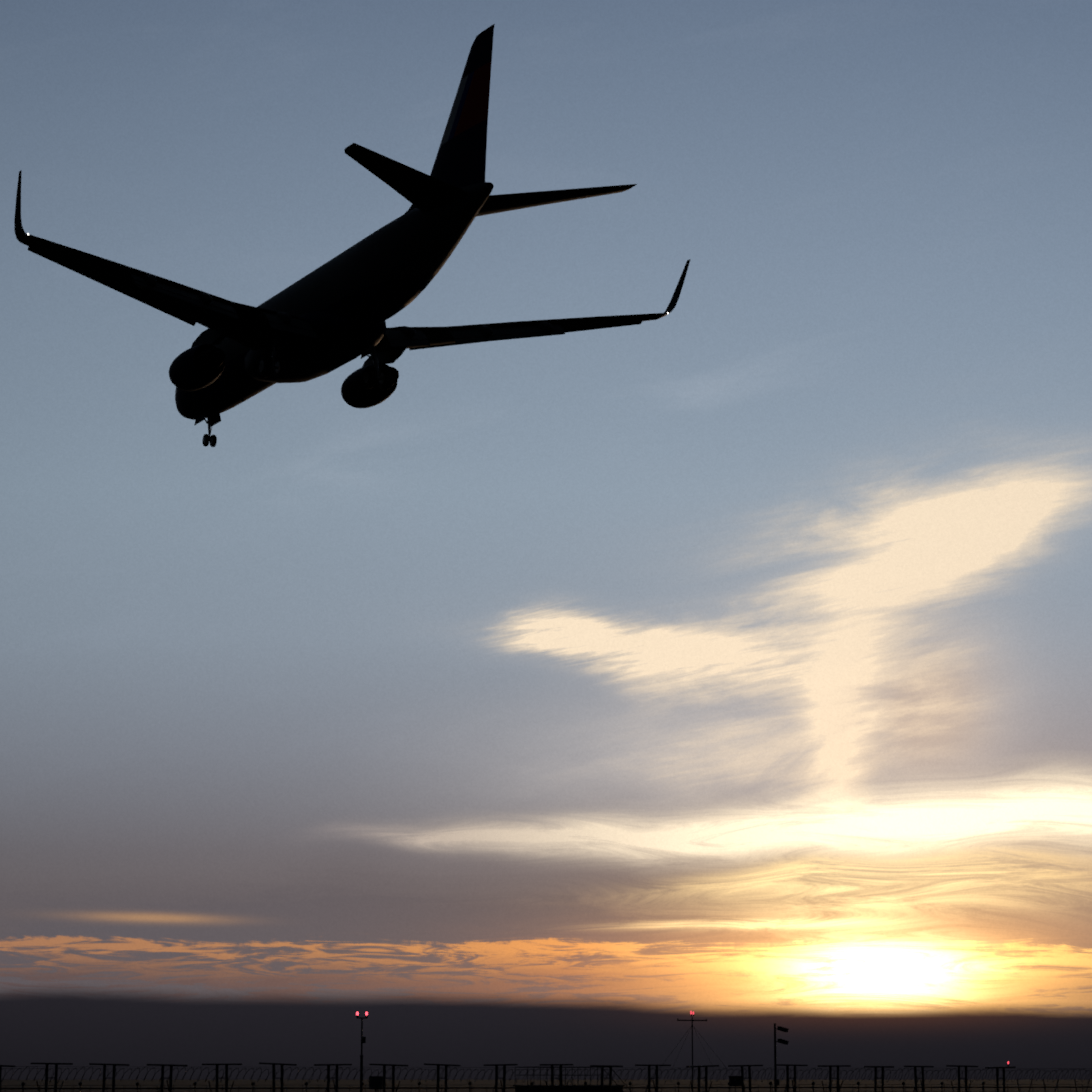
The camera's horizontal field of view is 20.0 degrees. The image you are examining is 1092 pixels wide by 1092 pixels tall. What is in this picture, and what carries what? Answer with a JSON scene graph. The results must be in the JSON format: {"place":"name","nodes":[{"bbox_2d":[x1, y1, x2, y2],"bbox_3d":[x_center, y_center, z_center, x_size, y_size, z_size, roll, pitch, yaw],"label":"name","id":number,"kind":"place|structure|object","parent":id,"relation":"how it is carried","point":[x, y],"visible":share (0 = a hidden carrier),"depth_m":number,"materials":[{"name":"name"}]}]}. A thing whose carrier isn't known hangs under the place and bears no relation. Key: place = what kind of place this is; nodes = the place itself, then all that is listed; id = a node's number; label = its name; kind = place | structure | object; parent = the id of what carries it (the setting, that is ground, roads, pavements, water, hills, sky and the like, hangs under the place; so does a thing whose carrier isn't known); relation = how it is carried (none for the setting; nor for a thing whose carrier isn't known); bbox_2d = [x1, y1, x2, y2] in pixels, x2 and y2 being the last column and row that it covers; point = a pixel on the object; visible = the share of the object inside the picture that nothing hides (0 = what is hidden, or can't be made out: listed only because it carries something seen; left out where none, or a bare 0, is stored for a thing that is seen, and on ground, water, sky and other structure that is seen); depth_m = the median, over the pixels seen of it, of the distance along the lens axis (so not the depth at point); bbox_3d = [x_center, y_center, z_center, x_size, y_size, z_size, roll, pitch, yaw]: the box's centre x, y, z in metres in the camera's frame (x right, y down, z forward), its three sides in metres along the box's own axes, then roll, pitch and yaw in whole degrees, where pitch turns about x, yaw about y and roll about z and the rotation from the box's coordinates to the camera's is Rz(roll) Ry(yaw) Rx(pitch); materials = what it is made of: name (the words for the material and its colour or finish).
{"place":"outdoors","nodes":[
{"label":"outdoors","id":0,"kind":"place"},
{"bbox_2d":[14,24,689,446],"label":"airliner","id":1,"kind":"object","parent":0,"point":[336,312],"visible":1,"depth_m":151.07,"materials":[{"name":"black metal"}]},
{"bbox_2d":[0,0,1091,1079],"label":"sky","id":2,"kind":"structure","parent":0,"point":[724,657],"materials":[{"name":"blue"}]},
{"bbox_2d":[1,1080,1091,1091],"bbox_3d":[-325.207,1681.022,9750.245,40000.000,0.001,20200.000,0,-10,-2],"label":"ground","id":3,"kind":"structure","parent":0,"point":[320,1083],"depth_m":1041.05,"materials":[{"name":"black plant"}]},
{"bbox_2d":[356,1012,382,1091],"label":"light pole","id":4,"kind":"object","parent":3,"relation":"on","point":[372,1082],"visible":1,"depth_m":167.31,"materials":[{"name":"metal"}]},
{"bbox_2d":[0,1062,1091,1091],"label":"perimeter fence","id":5,"kind":"object","parent":3,"relation":"on","point":[504,1087],"visible":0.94,"depth_m":170.61,"materials":[{"name":"metal"}]},
{"bbox_2d":[1,1066,1091,1082],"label":"razor wire coil","id":6,"kind":"object","parent":5,"relation":"on","point":[559,1075],"visible":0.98,"depth_m":170.87,"materials":[{"name":"black metal"}]},
{"bbox_2d":[513,1067,631,1091],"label":"platform cabin","id":7,"kind":"object","parent":3,"relation":"on","point":[572,1090],"visible":0.71,"depth_m":172.50,"materials":[{"name":"metal"}]},
{"bbox_2d":[642,1011,732,1091],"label":"guyed mast","id":8,"kind":"object","parent":3,"relation":"on","point":[692,1020],"visible":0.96,"depth_m":177.01,"materials":[{"name":"metal"}]},
{"bbox_2d":[728,1076,741,1091],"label":"equipment box post","id":9,"kind":"object","parent":3,"relation":"on","point":[733,1081],"visible":0.84,"depth_m":176.33,"materials":[{"name":"metal"}]},
{"bbox_2d":[773,1023,788,1091],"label":"floodlight pole","id":10,"kind":"object","parent":3,"relation":"on","point":[785,1042],"visible":1,"depth_m":178.44,"materials":[{"name":"metal"}]}
]}

